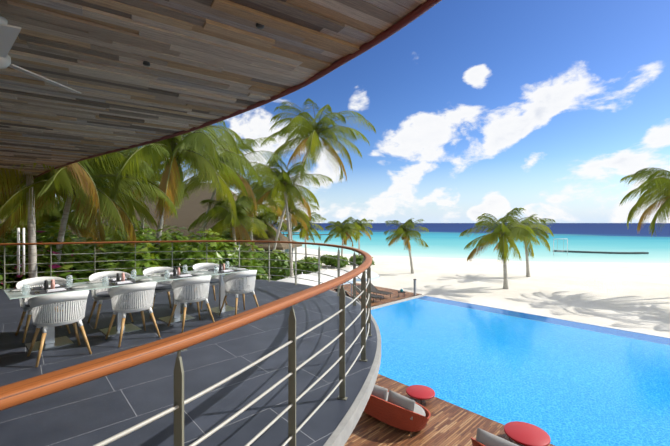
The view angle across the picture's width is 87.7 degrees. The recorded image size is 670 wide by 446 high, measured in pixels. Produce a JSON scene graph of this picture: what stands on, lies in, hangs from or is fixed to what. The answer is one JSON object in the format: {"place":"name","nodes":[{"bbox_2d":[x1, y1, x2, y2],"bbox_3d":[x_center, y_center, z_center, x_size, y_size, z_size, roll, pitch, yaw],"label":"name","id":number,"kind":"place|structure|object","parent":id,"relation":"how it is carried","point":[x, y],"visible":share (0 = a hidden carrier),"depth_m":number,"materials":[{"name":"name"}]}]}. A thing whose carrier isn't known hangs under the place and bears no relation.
{"place":"outdoors","nodes":[
{"label":"outdoors","id":0,"kind":"place"},
{"bbox_2d":[17,228,24,274],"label":"white posts","id":1,"kind":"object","parent":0,"point":[23,250],"depth_m":11.21,"materials":[{"name":"white paint"}]},
{"bbox_2d":[0,0,426,190],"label":"roof ceiling planks","id":2,"kind":"object","parent":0,"point":[209,60],"visible":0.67,"depth_m":3.68,"materials":[{"name":"brown wood"}]},
{"bbox_2d":[5,0,441,195],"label":"roof trim","id":3,"kind":"structure","parent":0,"point":[416,13],"depth_m":3.93,"materials":[{"name":"brown wood"}]},
{"bbox_2d":[55,0,669,222],"label":"sky","id":4,"kind":"structure","parent":0,"point":[475,108],"materials":[{"name":"blue"}]},
{"bbox_2d":[330,283,553,445],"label":"pool deck","id":5,"kind":"structure","parent":0,"point":[449,424],"depth_m":7.99,"materials":[{"name":"brown wood"}]},
{"bbox_2d":[10,280,380,445],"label":"terrace fascia","id":6,"kind":"structure","parent":5,"relation":"on","point":[341,433],"depth_m":3.26,"materials":[{"name":"concrete"}]},
{"bbox_2d":[0,279,376,445],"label":"terrace floor","id":7,"kind":"structure","parent":6,"relation":"on","point":[93,412],"depth_m":3.77,"materials":[{"name":"tile"}]},
{"bbox_2d":[15,277,70,342],"bbox_3d":[-4.358,1.249,5.210,0.555,0.829,0.608,0,0,40],"label":"dining chair","id":8,"kind":"object","parent":7,"relation":"on","point":[31,282],"visible":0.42,"depth_m":5.20,"materials":[{"name":"white"}]},
{"bbox_2d":[4,275,93,352],"bbox_3d":[-3.909,1.214,4.779,0.760,0.890,0.860,0,0,42],"label":"dining table","id":9,"kind":"object","parent":7,"relation":"on","point":[51,341],"visible":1,"depth_m":4.74,"materials":[{"name":"white glass"}]},
{"bbox_2d":[27,290,91,366],"bbox_3d":[-3.440,1.249,4.369,0.555,0.829,0.608,0,0,40],"label":"dining chair","id":10,"kind":"object","parent":7,"relation":"on","point":[38,306],"visible":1,"depth_m":4.19,"materials":[{"name":"white"}]},
{"bbox_2d":[88,271,133,328],"bbox_3d":[-3.757,1.249,5.840,0.608,0.829,0.555,0,0,-45],"label":"dining chair","id":11,"kind":"object","parent":7,"relation":"on","point":[100,295],"visible":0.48,"depth_m":5.82,"materials":[{"name":"white wicker"}]},
{"bbox_2d":[81,269,158,336],"bbox_3d":[-3.327,1.214,5.415,0.760,0.890,0.860,0,0,42],"label":"dining table","id":12,"kind":"object","parent":7,"relation":"on","point":[117,281],"visible":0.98,"depth_m":5.37,"materials":[{"name":"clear glass"}]},
{"bbox_2d":[105,282,160,346],"bbox_3d":[-2.896,1.249,5.017,0.555,0.829,0.607,0,0,39],"label":"dining chair","id":13,"kind":"object","parent":7,"relation":"on","point":[128,305],"visible":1,"depth_m":4.82,"materials":[{"name":"white"}]},
{"bbox_2d":[143,267,181,318],"bbox_3d":[-3.208,1.249,6.434,0.555,0.829,0.608,0,0,44],"label":"dining chair","id":14,"kind":"object","parent":7,"relation":"on","point":[163,287],"visible":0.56,"depth_m":6.54,"materials":[{"name":"white wicker"}]},
{"bbox_2d":[144,265,210,323],"bbox_3d":[-2.745,1.214,6.051,0.760,0.890,0.860,0,0,42],"label":"dining table","id":15,"kind":"object","parent":7,"relation":"on","point":[174,275],"visible":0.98,"depth_m":6.01,"materials":[{"name":"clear glass"}]},
{"bbox_2d":[0,242,371,445],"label":"terrace railing","id":16,"kind":"object","parent":7,"relation":"on","point":[180,402],"visible":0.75,"depth_m":2.56,"materials":[{"name":"grey metal"}]},
{"bbox_2d":[0,240,371,410],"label":"terrace handrail","id":17,"kind":"object","parent":16,"relation":"on","point":[24,391],"visible":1,"depth_m":1.47,"materials":[{"name":"brown wood"}]},
{"bbox_2d":[168,276,213,332],"bbox_3d":[-2.303,1.249,5.625,0.555,0.829,0.608,0,0,42],"label":"dining chair","id":18,"kind":"object","parent":7,"relation":"on","point":[198,296],"visible":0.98,"depth_m":5.43,"materials":[{"name":"white"}]},
{"bbox_2d":[190,263,226,308],"bbox_3d":[-2.576,1.249,7.088,0.555,0.829,0.608,0,0,45],"label":"dining chair","id":19,"kind":"object","parent":7,"relation":"on","point":[213,280],"visible":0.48,"depth_m":7.26,"materials":[{"name":"white wicker"}]},
{"bbox_2d":[194,261,249,313],"bbox_3d":[-2.163,1.214,6.686,0.760,0.890,0.860,0,0,42],"label":"dining table","id":20,"kind":"object","parent":7,"relation":"on","point":[221,271],"visible":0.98,"depth_m":6.64,"materials":[{"name":"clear glass"}]},
{"bbox_2d":[219,270,258,315],"bbox_3d":[-1.702,1.249,6.298,0.555,0.829,0.608,0,0,41],"label":"dining chair","id":21,"kind":"object","parent":7,"relation":"on","point":[248,286],"visible":1,"depth_m":6.10,"materials":[{"name":"white wicker"}]},
{"bbox_3d":[-9.140,-0.016,1.268,13.000,3.350,12.000,0,0,2],"label":"building wall","id":22,"kind":"object","parent":7,"relation":"on","visible":0},
{"bbox_3d":[-27.590,-1.863,9.841,64.590,0.255,42.000,0,0,2],"label":"roof","id":23,"kind":"object","parent":22,"relation":"on","visible":0},
{"bbox_2d":[0,16,80,93],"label":"ceiling fan","id":24,"kind":"object","parent":23,"relation":"hanging from","point":[9,34],"visible":1,"depth_m":2.82,"materials":[{"name":"grey paint"}]},
{"bbox_2d":[143,23,263,66],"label":"ceiling downlights","id":25,"kind":"object","parent":23,"relation":"attached to","point":[258,26],"visible":0.9,"depth_m":3.02,"materials":[{"name":"grey metal"}]},
{"bbox_2d":[334,289,360,301],"bbox_3d":[0.838,4.293,20.229,0.692,0.736,1.882,0,0,-43],"label":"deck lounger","id":26,"kind":"object","parent":5,"relation":"on","point":[346,294],"visible":0.25,"depth_m":20.62,"materials":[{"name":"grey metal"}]},
{"bbox_2d":[356,285,383,302],"bbox_3d":[1.999,4.293,21.183,0.692,0.736,1.882,0,0,-43],"label":"deck lounger","id":27,"kind":"object","parent":5,"relation":"on","point":[373,296],"visible":0.42,"depth_m":21.22,"materials":[{"name":"grey metal"}]},
{"bbox_2d":[366,283,391,296],"bbox_3d":[2.736,4.293,22.151,0.692,0.736,1.882,0,0,-43],"label":"deck lounger","id":28,"kind":"object","parent":5,"relation":"on","point":[374,290],"visible":0.67,"depth_m":22.18,"materials":[{"name":"grey metal"}]},
{"bbox_2d":[364,385,430,437],"bbox_3d":[1.343,4.281,8.329,1.938,0.768,0.938,0,0,44],"label":"deck sofa","id":29,"kind":"object","parent":5,"relation":"on","point":[393,409],"visible":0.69,"depth_m":7.85,"materials":[{"name":"red wicker"}]},
{"bbox_2d":[413,279,416,294],"bbox_3d":[5.152,4.139,22.501,0.150,1.040,0.150,0,0,-43],"label":"bollard","id":30,"kind":"object","parent":5,"relation":"on","point":[414,286],"visible":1,"depth_m":22.45,"materials":[{"name":"metal"}]},
{"bbox_2d":[406,385,434,404],"bbox_3d":[2.239,4.536,9.146,0.740,0.253,0.740,0,0,2],"label":"side table","id":31,"kind":"object","parent":5,"relation":"on","point":[421,392],"visible":1,"depth_m":9.08,"materials":[{"name":"red plastic"}]},
{"bbox_2d":[471,428,518,445],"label":"lounge chair","id":32,"kind":"object","parent":5,"relation":"on","point":[484,438],"visible":1,"depth_m":6.43,"materials":[{"name":"grey fabric"}]},
{"bbox_2d":[504,421,550,445],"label":"side table","id":33,"kind":"object","parent":5,"relation":"on","point":[525,434],"visible":1,"depth_m":7.28,"materials":[{"name":"red plastic"}]},
{"bbox_2d":[267,247,669,336],"bbox_3d":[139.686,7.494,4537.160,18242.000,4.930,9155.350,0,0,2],"label":"sand ground","id":34,"kind":"structure","parent":0,"point":[635,297],"depth_m":28.20,"materials":[{"name":"white sand"}]},
{"bbox_2d":[0,224,27,263],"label":"shrub","id":35,"kind":"object","parent":34,"relation":"on","point":[15,237],"visible":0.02,"depth_m":18.55,"materials":[{"name":"green plant"}]},
{"bbox_2d":[0,237,47,288],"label":"shrub","id":36,"kind":"object","parent":34,"relation":"on","point":[10,276],"visible":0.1,"depth_m":13.32,"materials":[{"name":"green plant"}]},
{"bbox_2d":[6,219,73,257],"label":"shrub","id":37,"kind":"object","parent":34,"relation":"on","point":[27,241],"depth_m":26.84,"materials":[{"name":"green plant"}]},
{"bbox_2d":[0,222,80,273],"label":"shrub","id":38,"kind":"object","parent":34,"relation":"on","point":[11,240],"visible":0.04,"depth_m":16.11,"materials":[{"name":"green plant"}]},
{"bbox_2d":[7,246,95,287],"bbox_3d":[-11.363,3.066,14.055,3.279,4.305,2.850,0,0,2],"label":"shrub","id":39,"kind":"object","parent":34,"relation":"on","point":[67,272],"visible":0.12,"depth_m":13.88,"materials":[{"name":"green plant"}]},
{"bbox_2d":[0,186,122,253],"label":"palm","id":40,"kind":"object","parent":34,"relation":"on","point":[56,217],"visible":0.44,"depth_m":19.72,"materials":[{"name":"green plant"}]},
{"bbox_2d":[11,220,118,277],"bbox_3d":[-11.843,2.522,15.695,3.635,5.361,4.130,0,0,32],"label":"shrub","id":41,"kind":"object","parent":34,"relation":"on","point":[72,247],"visible":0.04,"depth_m":15.27,"materials":[{"name":"green plant"}]},
{"bbox_2d":[0,152,147,287],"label":"palm tree","id":42,"kind":"object","parent":34,"relation":"on","point":[31,223],"visible":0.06,"depth_m":12.48,"materials":[{"name":"green plant"}]},
{"bbox_2d":[40,231,123,265],"bbox_3d":[-17.550,2.828,24.730,6.253,4.971,6.621,0,0,2],"label":"shrub","id":43,"kind":"object","parent":34,"relation":"on","point":[107,238],"depth_m":24.35,"materials":[{"name":"green plant"}]},
{"bbox_2d":[47,249,126,282],"bbox_3d":[-9.882,3.151,13.994,3.750,4.111,3.119,0,0,-33],"label":"shrub","id":44,"kind":"object","parent":34,"relation":"on","point":[111,263],"visible":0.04,"depth_m":14.60,"materials":[{"name":"green plant"}]},
{"bbox_2d":[0,143,177,264],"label":"palm","id":45,"kind":"object","parent":34,"relation":"on","point":[61,186],"visible":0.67,"depth_m":14.06,"materials":[{"name":"green plant"}]},
{"bbox_2d":[25,148,160,251],"bbox_3d":[-14.827,-0.387,21.582,8.045,11.103,7.351,0,0,2],"label":"palm","id":46,"kind":"object","parent":34,"relation":"on","point":[157,176],"depth_m":21.70,"materials":[{"name":"green plant"}]},
{"bbox_2d":[49,169,149,233],"bbox_3d":[-18.741,0.391,27.888,7.170,9.509,7.435,0,0,2],"label":"palm","id":47,"kind":"object","parent":34,"relation":"on","point":[134,221],"visible":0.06,"depth_m":27.20,"materials":[{"name":"green plant"}]},
{"bbox_2d":[60,230,155,277],"bbox_3d":[-11.320,2.802,17.520,4.720,4.858,4.525,0,0,2],"label":"shrub","id":48,"kind":"object","parent":34,"relation":"on","point":[150,237],"visible":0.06,"depth_m":17.23,"materials":[{"name":"green plant"}]},
{"bbox_2d":[88,240,162,275],"bbox_3d":[-9.467,2.965,16.302,3.921,4.398,2.601,0,0,22],"label":"shrub","id":49,"kind":"object","parent":34,"relation":"on","point":[112,247],"visible":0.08,"depth_m":16.04,"materials":[{"name":"green plant"}]},
{"bbox_2d":[102,220,156,247],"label":"shrub","id":50,"kind":"object","parent":34,"relation":"on","point":[145,230],"depth_m":30.65,"materials":[{"name":"green plant"}]},
{"bbox_2d":[111,243,162,276],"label":"shrub","id":51,"kind":"object","parent":34,"relation":"on","point":[126,264],"visible":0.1,"depth_m":14.32,"materials":[{"name":"green plant"}]},
{"bbox_2d":[108,165,188,233],"bbox_3d":[-16.864,-0.362,30.346,6.972,11.055,7.061,0,0,37],"label":"palm","id":52,"kind":"object","parent":34,"relation":"on","point":[142,225],"visible":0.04,"depth_m":29.90,"materials":[{"name":"green plant"}]},
{"bbox_2d":[144,231,186,262],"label":"shrub","id":53,"kind":"object","parent":34,"relation":"on","point":[174,246],"depth_m":19.80,"materials":[{"name":"green plant"}]},
{"bbox_2d":[86,120,260,248],"bbox_3d":[-8.282,-0.367,17.028,9.186,11.036,8.083,0,0,2],"label":"palm","id":54,"kind":"object","parent":34,"relation":"on","point":[192,146],"visible":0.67,"depth_m":16.45,"materials":[{"name":"green plant"}]},
{"bbox_2d":[68,183,285,245],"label":"thatch pavilion","id":55,"kind":"structure","parent":34,"relation":"on","point":[190,213],"depth_m":38.01,"materials":[{"name":"beige wicker"}]},
{"bbox_2d":[155,227,210,253],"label":"shrub","id":56,"kind":"object","parent":34,"relation":"on","point":[193,235],"depth_m":27.38,"materials":[{"name":"green plant"}]},
{"bbox_2d":[148,225,225,275],"bbox_3d":[-7.495,2.606,17.226,4.190,5.033,3.140,0,0,35],"label":"shrub","id":57,"kind":"object","parent":34,"relation":"on","point":[189,258],"visible":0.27,"depth_m":16.68,"materials":[{"name":"green plant"}]},
{"bbox_2d":[189,254,226,276],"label":"shrub","id":58,"kind":"object","parent":34,"relation":"on","point":[196,260],"visible":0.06,"depth_m":15.03,"materials":[{"name":"green plant"}]},
{"bbox_2d":[181,232,245,274],"bbox_3d":[-6.964,2.853,20.116,3.223,4.725,5.067,0,0,30],"label":"shrub","id":59,"kind":"object","parent":34,"relation":"on","point":[229,251],"visible":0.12,"depth_m":19.99,"materials":[{"name":"green plant"}]},
{"bbox_2d":[158,132,282,246],"bbox_3d":[-7.997,-0.701,24.200,8.323,11.813,7.520,0,0,38],"label":"palm","id":60,"kind":"object","parent":34,"relation":"on","point":[193,184],"visible":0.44,"depth_m":23.73,"materials":[{"name":"green plant"}]},
{"bbox_2d":[188,196,271,250],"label":"thatch palm","id":61,"kind":"object","parent":34,"relation":"on","point":[226,221],"visible":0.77,"depth_m":23.69,"materials":[{"name":"green plant"}]},
{"bbox_2d":[207,228,265,271],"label":"shrub","id":62,"kind":"object","parent":34,"relation":"on","point":[227,236],"visible":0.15,"depth_m":26.78,"materials":[{"name":"green plant"}]},
{"bbox_2d":[219,242,267,279],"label":"shrub","id":63,"kind":"object","parent":34,"relation":"on","point":[248,262],"visible":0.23,"depth_m":21.31,"materials":[{"name":"green plant"}]},
{"bbox_2d":[229,169,284,259],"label":"palm","id":64,"kind":"object","parent":34,"relation":"on","point":[273,203],"visible":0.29,"depth_m":34.09,"materials":[{"name":"green plant"}]},
{"bbox_2d":[242,208,286,240],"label":"palm","id":65,"kind":"object","parent":34,"relation":"on","point":[269,217],"visible":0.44,"depth_m":37.70,"materials":[{"name":"green plant"}]},
{"bbox_2d":[252,231,301,260],"bbox_3d":[-8.469,3.009,39.266,8.000,4.250,6.000,0,0,14],"label":"white annex","id":66,"kind":"object","parent":34,"relation":"on","point":[283,247],"visible":0.15,"depth_m":37.20,"materials":[{"name":"white"}]},
{"bbox_2d":[261,250,294,280],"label":"shrub","id":67,"kind":"object","parent":34,"relation":"on","point":[276,256],"visible":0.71,"depth_m":28.85,"materials":[{"name":"green plant"}]},
{"bbox_2d":[241,157,332,276],"bbox_3d":[-4.259,-0.075,28.064,7.135,10.427,6.542,0,0,-22],"label":"beach palm","id":68,"kind":"object","parent":34,"relation":"on","point":[285,186],"visible":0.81,"depth_m":27.61,"materials":[{"name":"green plant"}]},
{"bbox_2d":[280,220,299,233],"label":"water villa","id":69,"kind":"object","parent":34,"relation":"on","point":[285,222],"visible":0.12,"depth_m":175.96,"materials":[{"name":"white"}]},
{"bbox_2d":[263,190,318,239],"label":"beach palm","id":70,"kind":"object","parent":34,"relation":"on","point":[303,217],"visible":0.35,"depth_m":39.55,"materials":[{"name":"green plant"}]},
{"bbox_2d":[277,272,326,285],"bbox_3d":[-1.647,3.778,17.545,3.055,2.658,3.055,0,0,27],"label":"beach parasol","id":71,"kind":"object","parent":34,"relation":"on","point":[303,280],"visible":0.44,"depth_m":17.04,"materials":[{"name":"white fabric"}]},
{"bbox_2d":[281,212,325,257],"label":"palm","id":72,"kind":"object","parent":34,"relation":"on","point":[303,234],"visible":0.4,"depth_m":45.84,"materials":[{"name":"green plant"}]},
{"bbox_2d":[283,234,330,237],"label":"jetty building","id":73,"kind":"structure","parent":34,"relation":"on","point":[309,234],"depth_m":138.78,"materials":[{"name":"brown wood"}]},
{"bbox_2d":[293,256,321,274],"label":"shrub","id":74,"kind":"object","parent":34,"relation":"on","point":[308,266],"visible":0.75,"depth_m":32.76,"materials":[{"name":"green plant"}]},
{"bbox_2d":[260,98,375,250],"bbox_3d":[-1.298,-2.444,30.383,9.890,15.285,8.868,0,0,-19],"label":"tall palm","id":75,"kind":"object","parent":34,"relation":"on","point":[308,139],"visible":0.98,"depth_m":28.97,"materials":[{"name":"green plant"}]},
{"bbox_2d":[306,268,352,284],"bbox_3d":[-0.444,3.762,19.009,3.055,2.687,3.055,0,0,7],"label":"beach parasol","id":76,"kind":"object","parent":34,"relation":"on","point":[330,273],"visible":0.38,"depth_m":18.39,"materials":[{"name":"white fabric"}]},
{"bbox_2d":[317,254,348,267],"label":"shrub","id":77,"kind":"object","parent":34,"relation":"on","point":[327,261],"visible":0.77,"depth_m":39.04,"materials":[{"name":"green plant"}]},
{"bbox_2d":[324,217,362,256],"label":"beach palm","id":78,"kind":"object","parent":34,"relation":"on","point":[343,230],"visible":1,"depth_m":47.52,"materials":[{"name":"green plant"}]},
{"bbox_2d":[335,265,378,296],"bbox_3d":[0.969,3.772,20.466,3.055,2.642,3.055,0,0,-5],"label":"beach parasol","id":79,"kind":"object","parent":34,"relation":"on","point":[374,275],"visible":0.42,"depth_m":19.87,"materials":[{"name":"white fabric"}]},
{"bbox_2d":[345,217,372,255],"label":"palm","id":80,"kind":"object","parent":34,"relation":"on","point":[362,229],"visible":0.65,"depth_m":54.66,"materials":[{"name":"green plant"}]},
{"bbox_2d":[349,255,374,265],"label":"shrub","id":81,"kind":"object","parent":34,"relation":"on","point":[359,259],"visible":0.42,"depth_m":42.23,"materials":[{"name":"green plant"}]},
{"bbox_2d":[384,218,428,273],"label":"beach palm","id":82,"kind":"object","parent":34,"relation":"on","point":[403,231],"visible":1,"depth_m":34.70,"materials":[{"name":"green plant"}]},
{"bbox_2d":[460,208,546,288],"bbox_3d":[12.640,1.986,26.710,6.066,6.336,4.999,0,0,42],"label":"beach palm","id":83,"kind":"object","parent":34,"relation":"on","point":[501,232],"visible":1,"depth_m":26.39,"materials":[{"name":"green plant"}]},
{"bbox_2d":[366,295,669,345],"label":"pool edge","id":84,"kind":"object","parent":34,"relation":"on","point":[663,340],"visible":0.28,"depth_m":16.99,"materials":[{"name":"blue"}]},
{"bbox_2d":[489,214,555,276],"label":"beach palm","id":85,"kind":"object","parent":34,"relation":"on","point":[542,232],"visible":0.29,"depth_m":32.24,"materials":[{"name":"green plant"}]},
{"bbox_2d":[553,239,567,254],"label":"swing frame","id":86,"kind":"object","parent":34,"relation":"on","point":[557,246],"visible":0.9,"depth_m":64.73,"materials":[{"name":"white paint"}]},
{"bbox_2d":[619,167,669,237],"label":"palm","id":87,"kind":"object","parent":34,"relation":"on","point":[660,187],"visible":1,"depth_m":24.70,"materials":[{"name":"green plant"}]},
{"bbox_2d":[270,223,669,262],"bbox_3d":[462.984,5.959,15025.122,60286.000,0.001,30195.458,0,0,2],"label":"sea water","id":88,"kind":"structure","parent":0,"point":[444,240],"depth_m":101.44,"materials":[{"name":"teal liquid"}]},
{"bbox_2d":[554,250,648,253],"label":"floating barrier","id":89,"kind":"object","parent":88,"relation":"in","point":[600,252],"visible":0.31,"depth_m":68.01,"materials":[{"name":"grey"}]},
{"bbox_2d":[371,299,669,445],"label":"pool water","id":90,"kind":"structure","parent":0,"point":[559,385],"depth_m":11.14,"materials":[{"name":"blue liquid"}]}
]}

